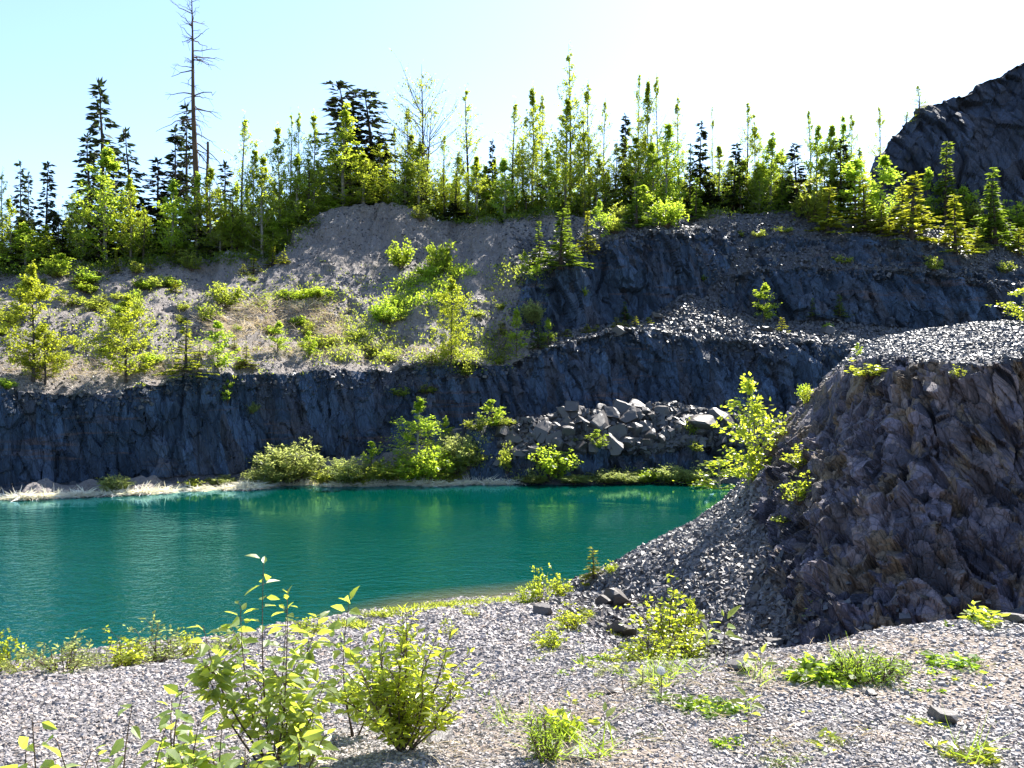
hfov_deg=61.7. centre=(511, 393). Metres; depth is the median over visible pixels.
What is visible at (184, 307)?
bush
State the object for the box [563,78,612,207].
poplar tree
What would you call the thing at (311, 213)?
poplar tree
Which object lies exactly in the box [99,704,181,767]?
broadleaf sapling
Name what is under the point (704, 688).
terrace dry stems
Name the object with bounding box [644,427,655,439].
boulder
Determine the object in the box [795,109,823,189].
poplar tree
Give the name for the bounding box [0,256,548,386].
bank grass tufts
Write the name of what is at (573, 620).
bush
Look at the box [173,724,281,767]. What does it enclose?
broadleaf sapling
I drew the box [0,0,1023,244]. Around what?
sky
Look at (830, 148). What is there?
aspen tree
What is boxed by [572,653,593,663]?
weed rosette
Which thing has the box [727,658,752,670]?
stone
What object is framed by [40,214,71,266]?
spruce tree
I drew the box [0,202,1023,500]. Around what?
quarry hillside
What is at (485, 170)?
poplar tree
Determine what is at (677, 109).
poplar tree
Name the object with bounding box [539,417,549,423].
boulder
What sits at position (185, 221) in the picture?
spruce tree
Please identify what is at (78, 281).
fir tree
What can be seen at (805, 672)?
clover clump
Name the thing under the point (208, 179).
poplar tree
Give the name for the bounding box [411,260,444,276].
bush
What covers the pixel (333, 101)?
spruce tree
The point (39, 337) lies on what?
poplar tree
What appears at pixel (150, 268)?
fir tree
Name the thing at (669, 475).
bush
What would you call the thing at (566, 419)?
boulder
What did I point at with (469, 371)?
bush
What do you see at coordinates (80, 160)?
spruce tree
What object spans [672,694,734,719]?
clover clump
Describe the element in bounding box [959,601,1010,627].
weed sprout
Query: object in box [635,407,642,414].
boulder
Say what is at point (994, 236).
fir tree
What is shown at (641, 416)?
boulder
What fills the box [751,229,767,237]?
bush
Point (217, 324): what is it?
aspen tree
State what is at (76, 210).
poplar tree
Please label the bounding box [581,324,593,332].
fir tree
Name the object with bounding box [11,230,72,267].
poplar tree
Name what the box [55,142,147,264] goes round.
aspen tree
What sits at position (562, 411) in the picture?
boulder
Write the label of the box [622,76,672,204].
poplar tree
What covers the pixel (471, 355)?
slope ground cover
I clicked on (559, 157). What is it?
poplar tree
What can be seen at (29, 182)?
spruce tree
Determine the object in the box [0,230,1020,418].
lip stones
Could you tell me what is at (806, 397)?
bush
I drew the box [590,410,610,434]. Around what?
boulder
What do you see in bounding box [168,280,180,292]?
fir tree
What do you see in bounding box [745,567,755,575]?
boulder
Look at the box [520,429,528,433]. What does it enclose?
boulder
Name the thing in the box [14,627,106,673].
bush
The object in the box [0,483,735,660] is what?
lake water
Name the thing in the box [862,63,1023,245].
rock hill
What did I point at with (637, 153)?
poplar tree
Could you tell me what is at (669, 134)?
aspen tree
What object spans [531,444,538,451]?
boulder
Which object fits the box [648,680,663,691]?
weed sprout
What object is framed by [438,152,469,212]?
poplar tree
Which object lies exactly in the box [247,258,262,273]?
fir tree
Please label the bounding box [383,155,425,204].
poplar tree
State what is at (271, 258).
fir tree
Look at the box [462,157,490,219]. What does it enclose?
aspen tree
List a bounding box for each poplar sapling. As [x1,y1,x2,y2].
[181,554,341,762]
[319,586,383,736]
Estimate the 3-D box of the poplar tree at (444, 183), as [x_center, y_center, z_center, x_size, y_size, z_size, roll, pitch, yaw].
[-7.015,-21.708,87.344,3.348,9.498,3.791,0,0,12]
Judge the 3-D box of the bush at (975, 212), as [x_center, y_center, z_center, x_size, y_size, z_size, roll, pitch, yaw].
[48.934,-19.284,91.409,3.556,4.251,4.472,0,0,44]
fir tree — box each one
[69,274,89,283]
[71,216,94,261]
[90,214,114,264]
[95,266,104,275]
[110,250,121,273]
[137,235,148,262]
[145,259,156,271]
[150,205,182,256]
[152,320,218,378]
[164,237,182,259]
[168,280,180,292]
[188,346,206,357]
[229,336,242,351]
[234,342,259,368]
[236,264,250,274]
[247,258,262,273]
[261,247,278,266]
[275,250,290,263]
[281,201,320,227]
[381,159,391,200]
[421,190,438,217]
[426,353,439,364]
[430,188,443,220]
[492,321,507,334]
[515,169,536,214]
[524,221,549,265]
[528,321,550,348]
[532,208,593,270]
[554,202,577,260]
[561,329,571,336]
[576,211,599,255]
[579,547,603,585]
[581,193,604,216]
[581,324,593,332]
[599,192,612,214]
[609,317,621,327]
[610,193,619,211]
[619,301,632,319]
[620,186,661,227]
[628,316,642,326]
[679,143,701,216]
[684,178,714,220]
[729,168,756,214]
[771,181,795,209]
[776,317,788,330]
[800,181,830,214]
[806,185,852,233]
[832,294,850,316]
[837,174,900,232]
[864,204,900,234]
[875,171,958,241]
[885,185,926,225]
[921,141,973,233]
[931,194,991,254]
[959,167,1023,243]
[967,227,993,251]
[973,188,1023,246]
[1006,227,1023,255]
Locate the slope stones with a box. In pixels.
[0,202,579,400]
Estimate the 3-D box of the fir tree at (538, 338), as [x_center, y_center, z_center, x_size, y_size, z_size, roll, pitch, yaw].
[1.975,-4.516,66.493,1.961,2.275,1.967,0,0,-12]
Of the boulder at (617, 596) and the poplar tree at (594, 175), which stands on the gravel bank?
the boulder at (617, 596)
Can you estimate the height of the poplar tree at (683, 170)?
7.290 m
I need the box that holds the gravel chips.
[0,588,1023,767]
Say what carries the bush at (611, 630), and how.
on the gravel bank
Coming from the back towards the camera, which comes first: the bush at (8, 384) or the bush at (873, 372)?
the bush at (8, 384)
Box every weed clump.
[554,668,574,674]
[586,654,603,659]
[588,690,603,697]
[612,669,629,675]
[919,666,942,674]
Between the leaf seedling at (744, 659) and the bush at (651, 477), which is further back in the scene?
the bush at (651, 477)
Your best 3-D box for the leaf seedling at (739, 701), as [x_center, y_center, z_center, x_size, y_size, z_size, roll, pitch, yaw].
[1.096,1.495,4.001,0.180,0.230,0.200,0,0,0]
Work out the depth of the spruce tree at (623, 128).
87.61 m
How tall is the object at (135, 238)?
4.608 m
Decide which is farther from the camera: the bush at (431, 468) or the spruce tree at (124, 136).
the spruce tree at (124, 136)
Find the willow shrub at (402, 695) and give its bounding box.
[317,603,481,751]
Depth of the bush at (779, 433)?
24.01 m
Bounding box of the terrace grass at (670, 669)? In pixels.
[481,637,1012,767]
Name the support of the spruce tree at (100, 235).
on the quarry hillside
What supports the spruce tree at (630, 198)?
on the quarry hillside
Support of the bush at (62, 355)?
on the quarry hillside
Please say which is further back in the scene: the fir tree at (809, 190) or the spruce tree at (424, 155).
the spruce tree at (424, 155)
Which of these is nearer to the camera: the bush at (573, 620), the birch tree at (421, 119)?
the bush at (573, 620)
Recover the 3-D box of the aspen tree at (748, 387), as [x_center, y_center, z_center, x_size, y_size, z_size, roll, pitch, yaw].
[7.029,1.130,24.855,2.490,3.559,2.341,0,0,3]
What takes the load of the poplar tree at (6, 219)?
on the quarry hillside
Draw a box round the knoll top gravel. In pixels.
[601,319,1023,568]
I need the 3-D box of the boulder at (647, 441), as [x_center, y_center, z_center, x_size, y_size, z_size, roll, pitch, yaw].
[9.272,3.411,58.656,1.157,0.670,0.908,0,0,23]
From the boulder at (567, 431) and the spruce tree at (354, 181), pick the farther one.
the spruce tree at (354, 181)
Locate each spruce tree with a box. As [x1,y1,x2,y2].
[3,159,36,249]
[3,215,43,273]
[20,227,46,266]
[22,172,35,230]
[27,161,61,248]
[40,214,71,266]
[43,211,68,258]
[51,77,126,247]
[62,131,108,254]
[74,212,123,264]
[91,126,157,260]
[92,202,137,261]
[126,156,179,257]
[132,211,182,261]
[151,123,192,255]
[168,99,205,240]
[175,201,218,258]
[176,210,191,257]
[205,159,239,237]
[208,226,237,255]
[310,80,384,197]
[332,150,374,207]
[335,88,406,200]
[391,177,420,205]
[414,140,432,201]
[436,200,471,220]
[485,138,502,222]
[530,178,547,215]
[543,179,575,213]
[593,171,616,210]
[609,113,632,204]
[624,171,650,206]
[660,174,692,215]
[681,120,714,215]
[697,180,734,210]
[717,142,753,213]
[750,191,781,211]
[767,179,794,209]
[772,142,812,214]
[778,178,795,208]
[819,138,866,218]
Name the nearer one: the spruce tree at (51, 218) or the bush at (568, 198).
the spruce tree at (51, 218)
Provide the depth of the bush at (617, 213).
78.56 m
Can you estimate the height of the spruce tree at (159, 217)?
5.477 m
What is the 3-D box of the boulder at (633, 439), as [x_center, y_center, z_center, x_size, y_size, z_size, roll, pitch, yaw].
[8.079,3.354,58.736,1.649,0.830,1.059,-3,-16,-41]
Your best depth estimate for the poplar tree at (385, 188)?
86.74 m
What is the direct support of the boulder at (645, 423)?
on the quarry hillside
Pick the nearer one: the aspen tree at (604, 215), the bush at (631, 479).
the bush at (631, 479)
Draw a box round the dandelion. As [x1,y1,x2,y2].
[647,666,676,699]
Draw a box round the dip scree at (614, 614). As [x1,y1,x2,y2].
[533,587,786,660]
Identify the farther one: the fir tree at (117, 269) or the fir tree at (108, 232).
the fir tree at (108, 232)
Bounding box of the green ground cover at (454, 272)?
[365,260,482,317]
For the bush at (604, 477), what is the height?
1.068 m
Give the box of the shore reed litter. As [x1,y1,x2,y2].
[0,472,525,501]
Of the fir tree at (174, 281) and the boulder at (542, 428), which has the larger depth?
the fir tree at (174, 281)
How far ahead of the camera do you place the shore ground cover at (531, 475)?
56.75 m
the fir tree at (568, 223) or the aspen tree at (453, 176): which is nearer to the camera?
the fir tree at (568, 223)
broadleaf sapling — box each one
[0,719,65,767]
[61,745,106,767]
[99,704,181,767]
[152,678,217,767]
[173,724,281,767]
[257,723,339,767]
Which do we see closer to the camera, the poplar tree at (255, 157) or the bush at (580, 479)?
the bush at (580, 479)
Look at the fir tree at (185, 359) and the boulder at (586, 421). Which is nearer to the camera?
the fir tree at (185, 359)
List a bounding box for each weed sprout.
[542,705,593,741]
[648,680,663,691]
[765,736,790,748]
[802,727,850,754]
[900,714,948,727]
[918,671,957,683]
[924,736,1001,765]
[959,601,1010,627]
[971,680,992,687]
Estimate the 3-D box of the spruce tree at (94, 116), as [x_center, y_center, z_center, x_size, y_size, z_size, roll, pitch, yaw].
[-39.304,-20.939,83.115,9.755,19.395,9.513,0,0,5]
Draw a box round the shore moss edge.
[329,594,527,627]
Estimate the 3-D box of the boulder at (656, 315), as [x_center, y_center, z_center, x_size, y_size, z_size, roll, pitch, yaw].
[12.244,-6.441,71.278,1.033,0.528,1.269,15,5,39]
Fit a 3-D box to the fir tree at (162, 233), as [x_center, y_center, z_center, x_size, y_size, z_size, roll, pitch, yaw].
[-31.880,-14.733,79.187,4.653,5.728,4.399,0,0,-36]
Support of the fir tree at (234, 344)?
on the quarry hillside
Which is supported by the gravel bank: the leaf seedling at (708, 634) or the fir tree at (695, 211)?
the leaf seedling at (708, 634)
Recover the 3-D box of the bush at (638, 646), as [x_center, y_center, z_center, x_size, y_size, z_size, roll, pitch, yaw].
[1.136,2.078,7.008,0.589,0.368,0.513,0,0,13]
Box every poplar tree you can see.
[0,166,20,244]
[0,195,23,271]
[0,209,12,257]
[0,259,87,381]
[8,320,82,386]
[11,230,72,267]
[17,225,67,266]
[44,191,83,259]
[47,217,78,258]
[60,198,103,260]
[60,207,89,254]
[76,292,181,383]
[104,175,154,260]
[124,207,160,261]
[136,213,159,262]
[186,164,236,257]
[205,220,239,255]
[213,185,254,249]
[215,110,268,236]
[233,153,282,258]
[234,140,276,254]
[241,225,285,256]
[243,186,256,248]
[256,122,294,249]
[267,179,277,216]
[267,214,298,245]
[280,107,306,238]
[284,107,313,216]
[284,195,321,225]
[288,153,340,221]
[295,109,334,215]
[302,100,390,207]
[310,158,331,215]
[325,155,340,197]
[329,165,345,208]
[338,153,387,203]
[366,134,387,198]
[367,141,399,202]
[373,174,397,204]
[380,142,396,180]
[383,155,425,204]
[384,126,402,195]
[387,102,420,194]
[392,140,450,209]
[392,162,433,198]
[395,131,436,207]
[414,156,438,203]
[426,134,455,217]
[433,168,453,217]
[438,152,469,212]
[442,83,488,222]
[448,152,472,215]
[453,154,497,219]
[461,163,509,217]
[475,158,507,216]
[491,96,535,208]
[499,146,535,209]
[506,81,554,212]
[506,135,539,204]
[508,164,538,209]
[528,154,544,204]
[530,89,553,209]
[537,190,560,211]
[538,94,594,215]
[547,161,568,196]
[549,39,593,198]
[562,116,608,215]
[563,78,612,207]
[574,152,622,213]
[590,93,620,210]
[602,134,633,208]
[604,143,627,208]
[613,134,659,208]
[622,73,646,196]
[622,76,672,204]
[627,137,658,200]
[643,70,674,183]
[662,93,695,196]
[673,159,688,187]
[688,161,711,190]
[699,143,748,209]
[707,106,718,192]
[712,158,744,209]
[728,101,768,207]
[738,163,780,213]
[741,109,768,207]
[771,146,799,200]
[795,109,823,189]
[805,148,846,210]
[839,114,863,202]
[850,144,870,202]
[860,104,891,182]
[899,112,913,123]
[905,85,930,112]
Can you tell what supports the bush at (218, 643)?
on the gravel bank
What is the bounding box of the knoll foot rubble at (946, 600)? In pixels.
[759,524,1023,647]
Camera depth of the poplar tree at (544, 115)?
87.92 m
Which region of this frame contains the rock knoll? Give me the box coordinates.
[604,320,1023,646]
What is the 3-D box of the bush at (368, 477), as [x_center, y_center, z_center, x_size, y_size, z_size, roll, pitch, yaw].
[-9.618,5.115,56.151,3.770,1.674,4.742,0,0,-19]
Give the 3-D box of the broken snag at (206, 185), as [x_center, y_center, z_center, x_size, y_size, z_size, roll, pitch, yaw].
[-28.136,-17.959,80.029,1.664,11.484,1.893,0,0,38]
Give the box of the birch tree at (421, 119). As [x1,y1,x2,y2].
[370,48,466,202]
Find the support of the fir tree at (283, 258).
on the quarry hillside
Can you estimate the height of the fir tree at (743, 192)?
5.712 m
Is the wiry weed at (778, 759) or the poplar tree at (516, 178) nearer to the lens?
the wiry weed at (778, 759)
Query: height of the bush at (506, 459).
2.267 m
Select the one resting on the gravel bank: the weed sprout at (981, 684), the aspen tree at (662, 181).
the weed sprout at (981, 684)
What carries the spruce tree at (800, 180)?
on the quarry hillside
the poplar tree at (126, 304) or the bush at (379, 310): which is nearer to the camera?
the poplar tree at (126, 304)
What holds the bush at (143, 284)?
on the quarry hillside
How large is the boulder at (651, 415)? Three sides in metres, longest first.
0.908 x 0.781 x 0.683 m
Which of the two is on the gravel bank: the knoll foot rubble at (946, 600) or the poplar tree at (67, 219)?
the knoll foot rubble at (946, 600)
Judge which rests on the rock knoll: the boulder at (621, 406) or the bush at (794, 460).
the bush at (794, 460)
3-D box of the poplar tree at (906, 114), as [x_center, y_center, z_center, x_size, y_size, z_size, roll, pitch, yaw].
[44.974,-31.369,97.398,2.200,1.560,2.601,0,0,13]
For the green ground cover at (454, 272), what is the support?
on the quarry hillside
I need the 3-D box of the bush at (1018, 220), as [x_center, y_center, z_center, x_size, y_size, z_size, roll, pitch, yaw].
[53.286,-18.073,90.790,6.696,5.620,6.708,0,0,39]
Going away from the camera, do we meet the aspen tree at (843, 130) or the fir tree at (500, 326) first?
the fir tree at (500, 326)
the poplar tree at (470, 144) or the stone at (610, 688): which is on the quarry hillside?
the poplar tree at (470, 144)
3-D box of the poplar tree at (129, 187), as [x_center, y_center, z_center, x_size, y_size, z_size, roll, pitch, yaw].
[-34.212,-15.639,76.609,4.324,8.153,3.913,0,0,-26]
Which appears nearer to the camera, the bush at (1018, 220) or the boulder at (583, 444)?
the boulder at (583, 444)
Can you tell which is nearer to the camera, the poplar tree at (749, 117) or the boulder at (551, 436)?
the boulder at (551, 436)
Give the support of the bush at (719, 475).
on the quarry hillside
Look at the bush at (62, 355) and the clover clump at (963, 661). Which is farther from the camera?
the bush at (62, 355)
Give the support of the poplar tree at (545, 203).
on the quarry hillside
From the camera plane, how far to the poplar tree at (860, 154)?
85.91 m
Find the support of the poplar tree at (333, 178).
on the quarry hillside
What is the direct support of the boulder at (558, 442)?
on the quarry hillside
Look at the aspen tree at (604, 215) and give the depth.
74.74 m
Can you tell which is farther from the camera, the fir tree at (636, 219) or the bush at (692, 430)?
the fir tree at (636, 219)
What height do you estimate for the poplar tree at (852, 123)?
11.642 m
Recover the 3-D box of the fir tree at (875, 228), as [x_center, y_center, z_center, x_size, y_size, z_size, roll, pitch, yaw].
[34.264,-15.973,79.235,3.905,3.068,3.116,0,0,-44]
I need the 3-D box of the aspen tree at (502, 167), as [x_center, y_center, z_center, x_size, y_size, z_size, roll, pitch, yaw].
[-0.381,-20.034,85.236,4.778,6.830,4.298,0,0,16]
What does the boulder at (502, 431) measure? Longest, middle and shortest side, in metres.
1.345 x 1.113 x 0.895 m
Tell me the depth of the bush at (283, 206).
85.16 m
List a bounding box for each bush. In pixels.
[0,243,22,270]
[0,307,14,324]
[0,377,18,389]
[0,628,29,671]
[0,648,50,674]
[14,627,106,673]
[39,278,45,284]
[43,264,68,278]
[51,290,82,305]
[51,351,72,359]
[66,280,97,293]
[68,335,84,347]
[71,267,105,282]
[77,290,114,310]
[77,647,118,666]
[94,474,135,491]
[97,304,109,313]
[101,625,150,667]
[105,319,134,331]
[108,292,125,299]
[110,304,129,312]
[115,610,202,665]
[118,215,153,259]
[126,259,144,274]
[128,289,144,301]
[128,339,155,349]
[129,276,154,288]
[130,288,145,319]
[131,279,155,289]
[135,352,164,364]
[145,275,174,288]
[163,277,180,287]
[175,314,186,322]
[176,249,202,271]
[176,627,198,656]
[177,302,191,310]
[177,477,208,487]
[197,303,224,323]
[204,281,248,308]
[204,474,239,486]
[205,629,242,651]
[213,197,258,251]
[232,323,242,330]
[238,465,291,484]
[244,401,260,413]
[246,276,257,281]
[246,436,330,484]
[255,203,285,248]
[263,326,284,334]
[276,192,309,231]
[277,287,318,300]
[288,315,306,326]
[288,613,329,633]
[296,339,321,350]
[297,286,344,296]
[298,325,317,335]
[302,319,314,331]
[308,467,339,483]
[310,333,352,347]
[324,455,370,484]
[334,171,355,203]
[341,461,397,483]
[346,327,370,338]
[361,185,380,204]
[361,456,412,482]
[363,296,399,324]
[376,311,406,323]
[380,350,400,362]
[384,235,416,268]
[385,458,426,481]
[391,384,410,396]
[407,446,460,481]
[408,204,431,221]
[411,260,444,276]
[419,381,437,393]
[423,240,457,273]
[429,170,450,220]
[431,463,466,481]
[439,431,478,473]
[454,447,488,469]
[457,360,481,377]
[459,606,479,616]
[463,415,491,430]
[465,307,485,316]
[490,414,517,426]
[492,357,504,364]
[495,303,506,308]
[497,440,514,473]
[502,192,532,215]
[514,585,537,602]
[516,475,548,483]
[520,297,546,324]
[524,565,554,601]
[525,443,583,478]
[527,618,569,650]
[546,563,574,596]
[551,601,593,631]
[557,474,594,483]
[566,191,587,216]
[579,660,601,667]
[580,609,595,617]
[584,468,629,483]
[585,429,610,447]
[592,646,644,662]
[592,658,645,675]
[603,215,626,233]
[604,559,617,572]
[608,200,632,219]
[608,624,622,636]
[613,569,712,643]
[615,622,683,660]
[618,470,649,483]
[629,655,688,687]
[631,467,665,483]
[647,196,689,228]
[649,463,686,483]
[659,625,713,658]
[676,466,709,483]
[681,182,703,202]
[685,417,700,435]
[688,441,703,451]
[714,189,736,208]
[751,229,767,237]
[769,429,787,435]
[771,226,794,232]
[772,515,790,522]
[778,470,814,504]
[780,443,814,469]
[787,173,832,220]
[796,383,810,399]
[799,385,812,405]
[831,254,853,264]
[845,358,887,378]
[922,255,943,271]
[948,364,966,378]
[959,194,984,229]
[980,198,1023,243]
[996,260,1016,273]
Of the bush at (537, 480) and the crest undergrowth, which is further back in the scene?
the crest undergrowth
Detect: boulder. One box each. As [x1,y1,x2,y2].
[494,426,509,436]
[505,435,522,444]
[510,450,524,456]
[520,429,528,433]
[522,431,536,442]
[527,446,535,456]
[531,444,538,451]
[533,420,552,443]
[533,603,552,614]
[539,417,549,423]
[546,414,558,420]
[546,430,561,443]
[551,421,560,428]
[551,437,562,449]
[556,406,569,417]
[560,426,575,436]
[561,416,571,423]
[564,440,573,446]
[565,401,578,411]
[570,406,584,419]
[575,440,587,449]
[576,415,590,426]
[588,443,596,454]
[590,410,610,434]
[595,403,605,409]
[595,595,612,604]
[602,405,619,419]
[603,587,631,606]
[606,433,623,455]
[607,620,636,635]
[608,424,627,436]
[612,325,627,336]
[613,399,631,412]
[614,432,621,439]
[619,404,638,423]
[620,440,632,447]
[621,437,638,445]
[627,426,634,431]
[629,399,644,407]
[630,422,643,436]
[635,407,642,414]
[638,413,645,420]
[639,421,653,432]
[641,406,650,413]
[641,438,653,446]
[643,420,653,429]
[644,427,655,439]
[648,411,654,418]
[652,312,664,318]
[653,405,669,415]
[653,442,664,452]
[657,419,667,426]
[659,434,666,442]
[660,426,671,436]
[665,414,672,420]
[673,424,683,432]
[674,420,686,426]
[680,435,688,441]
[682,414,692,419]
[687,415,717,429]
[695,429,707,435]
[709,408,734,428]
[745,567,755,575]
[751,581,760,591]
[760,326,772,331]
[820,326,835,333]
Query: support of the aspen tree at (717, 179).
on the quarry hillside
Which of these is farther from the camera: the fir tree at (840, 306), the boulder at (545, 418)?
the fir tree at (840, 306)
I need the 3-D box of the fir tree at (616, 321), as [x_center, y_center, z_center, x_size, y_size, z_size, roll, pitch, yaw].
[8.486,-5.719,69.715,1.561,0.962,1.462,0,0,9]
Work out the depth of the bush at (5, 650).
11.00 m
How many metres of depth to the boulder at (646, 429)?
59.30 m
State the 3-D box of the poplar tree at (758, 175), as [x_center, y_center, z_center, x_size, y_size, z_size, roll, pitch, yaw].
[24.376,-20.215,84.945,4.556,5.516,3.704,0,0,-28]
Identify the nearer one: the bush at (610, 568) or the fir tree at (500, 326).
the bush at (610, 568)
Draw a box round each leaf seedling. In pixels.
[563,691,577,712]
[588,702,616,735]
[613,654,628,692]
[636,660,649,691]
[645,669,671,692]
[695,622,720,656]
[710,605,742,660]
[728,685,765,733]
[738,653,752,672]
[745,643,777,683]
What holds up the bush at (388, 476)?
on the quarry hillside
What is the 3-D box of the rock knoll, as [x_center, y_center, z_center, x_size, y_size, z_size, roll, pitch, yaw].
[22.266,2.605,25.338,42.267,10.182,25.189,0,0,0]
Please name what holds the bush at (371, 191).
on the quarry hillside
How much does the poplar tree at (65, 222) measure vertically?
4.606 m
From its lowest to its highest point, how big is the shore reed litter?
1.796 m
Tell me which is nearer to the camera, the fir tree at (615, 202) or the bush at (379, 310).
the bush at (379, 310)
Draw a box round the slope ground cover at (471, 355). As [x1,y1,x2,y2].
[227,255,552,372]
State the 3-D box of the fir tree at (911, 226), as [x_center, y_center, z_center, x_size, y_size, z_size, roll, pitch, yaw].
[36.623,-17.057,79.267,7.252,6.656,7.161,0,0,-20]
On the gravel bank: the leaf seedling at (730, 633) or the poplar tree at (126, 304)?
the leaf seedling at (730, 633)
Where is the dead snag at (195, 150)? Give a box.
[157,0,227,254]
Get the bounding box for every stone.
[424,727,452,742]
[562,744,595,761]
[606,686,622,694]
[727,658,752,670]
[764,637,784,644]
[862,688,877,695]
[927,706,957,723]
[1001,612,1023,622]
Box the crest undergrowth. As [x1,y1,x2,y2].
[0,195,797,276]
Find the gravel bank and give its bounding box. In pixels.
[0,588,1023,767]
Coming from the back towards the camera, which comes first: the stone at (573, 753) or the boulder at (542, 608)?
the boulder at (542, 608)
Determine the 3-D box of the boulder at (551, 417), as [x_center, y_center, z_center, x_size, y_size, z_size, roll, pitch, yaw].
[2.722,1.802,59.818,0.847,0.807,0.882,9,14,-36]
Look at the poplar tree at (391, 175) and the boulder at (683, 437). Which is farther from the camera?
the poplar tree at (391, 175)
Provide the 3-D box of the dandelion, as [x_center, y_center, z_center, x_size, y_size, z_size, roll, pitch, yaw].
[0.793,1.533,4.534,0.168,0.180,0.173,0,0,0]
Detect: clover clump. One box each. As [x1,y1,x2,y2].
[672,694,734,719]
[701,695,763,720]
[708,734,743,750]
[778,652,878,688]
[902,679,946,694]
[916,649,987,674]
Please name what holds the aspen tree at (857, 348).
on the rock knoll
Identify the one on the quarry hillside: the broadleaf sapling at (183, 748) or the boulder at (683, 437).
the boulder at (683, 437)
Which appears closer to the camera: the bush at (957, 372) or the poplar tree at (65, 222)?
the bush at (957, 372)
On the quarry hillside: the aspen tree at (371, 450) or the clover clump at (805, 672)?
the aspen tree at (371, 450)
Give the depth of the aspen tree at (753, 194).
85.85 m
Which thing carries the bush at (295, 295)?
on the quarry hillside
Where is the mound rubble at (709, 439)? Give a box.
[491,401,783,465]
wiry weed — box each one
[518,703,567,765]
[636,723,689,741]
[744,746,812,767]
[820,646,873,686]
[836,645,917,685]
[875,656,915,676]
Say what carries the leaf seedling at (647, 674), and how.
on the gravel bank
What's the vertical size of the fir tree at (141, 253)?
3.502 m
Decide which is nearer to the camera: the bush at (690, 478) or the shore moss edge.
the shore moss edge
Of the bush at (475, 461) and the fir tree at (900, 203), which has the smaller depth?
the bush at (475, 461)
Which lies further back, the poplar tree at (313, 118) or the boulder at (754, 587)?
the poplar tree at (313, 118)
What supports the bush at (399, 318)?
on the quarry hillside
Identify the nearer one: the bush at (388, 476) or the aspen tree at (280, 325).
the bush at (388, 476)
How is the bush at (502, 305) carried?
on the quarry hillside
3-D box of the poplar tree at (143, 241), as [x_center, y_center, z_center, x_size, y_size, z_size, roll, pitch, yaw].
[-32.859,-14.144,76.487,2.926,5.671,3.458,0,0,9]
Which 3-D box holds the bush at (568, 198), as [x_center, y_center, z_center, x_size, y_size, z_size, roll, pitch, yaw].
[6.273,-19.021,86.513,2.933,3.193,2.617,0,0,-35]
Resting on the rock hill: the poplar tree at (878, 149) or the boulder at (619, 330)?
the poplar tree at (878, 149)
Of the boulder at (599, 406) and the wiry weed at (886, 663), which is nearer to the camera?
the wiry weed at (886, 663)
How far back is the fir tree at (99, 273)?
72.47 m
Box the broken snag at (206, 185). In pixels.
[200,141,219,242]
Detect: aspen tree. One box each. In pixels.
[0,222,58,272]
[0,244,24,271]
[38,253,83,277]
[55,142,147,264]
[142,178,211,256]
[168,171,218,255]
[194,320,242,370]
[220,379,233,403]
[233,182,247,213]
[258,221,288,256]
[267,320,294,352]
[272,154,324,227]
[300,331,319,356]
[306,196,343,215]
[358,441,390,471]
[368,158,388,203]
[379,397,452,468]
[421,275,483,367]
[436,416,453,440]
[439,183,463,217]
[441,175,466,215]
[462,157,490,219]
[471,187,496,219]
[476,399,509,427]
[481,157,510,215]
[486,157,526,221]
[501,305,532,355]
[518,251,531,272]
[527,258,544,279]
[528,145,569,210]
[539,317,556,343]
[588,200,614,240]
[603,169,633,205]
[626,185,662,223]
[632,141,674,209]
[645,117,688,206]
[648,174,681,207]
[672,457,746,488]
[681,189,720,214]
[703,171,727,194]
[710,372,791,485]
[722,158,756,209]
[744,162,781,209]
[745,131,800,208]
[752,281,781,322]
[774,149,785,180]
[801,118,839,193]
[804,119,848,216]
[828,114,868,216]
[829,153,893,219]
[852,343,863,355]
[857,155,905,218]
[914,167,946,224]
[942,185,979,230]
[996,285,1023,323]
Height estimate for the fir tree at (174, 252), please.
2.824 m
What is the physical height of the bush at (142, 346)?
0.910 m
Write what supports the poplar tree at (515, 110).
on the quarry hillside
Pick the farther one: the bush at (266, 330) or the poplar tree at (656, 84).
the poplar tree at (656, 84)
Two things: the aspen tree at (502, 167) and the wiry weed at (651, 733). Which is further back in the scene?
the aspen tree at (502, 167)
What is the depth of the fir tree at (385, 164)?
87.96 m
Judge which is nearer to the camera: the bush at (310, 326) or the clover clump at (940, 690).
the clover clump at (940, 690)
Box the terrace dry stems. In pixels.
[384,627,1023,767]
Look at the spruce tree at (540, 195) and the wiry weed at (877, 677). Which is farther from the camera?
the spruce tree at (540, 195)
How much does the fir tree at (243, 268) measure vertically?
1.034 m
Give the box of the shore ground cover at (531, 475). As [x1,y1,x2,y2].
[309,430,684,486]
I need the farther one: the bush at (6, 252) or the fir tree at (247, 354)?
the bush at (6, 252)
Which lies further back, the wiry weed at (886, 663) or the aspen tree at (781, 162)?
the aspen tree at (781, 162)
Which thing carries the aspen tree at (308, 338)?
on the quarry hillside
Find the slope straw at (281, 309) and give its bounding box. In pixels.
[179,288,359,342]
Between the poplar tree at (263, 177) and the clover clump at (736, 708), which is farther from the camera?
the poplar tree at (263, 177)
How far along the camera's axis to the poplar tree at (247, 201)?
85.68 m
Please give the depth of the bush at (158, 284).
70.88 m
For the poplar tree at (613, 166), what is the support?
on the quarry hillside
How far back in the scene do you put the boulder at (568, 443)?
57.71 m
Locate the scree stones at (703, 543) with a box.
[561,380,827,644]
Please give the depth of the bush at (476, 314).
69.00 m

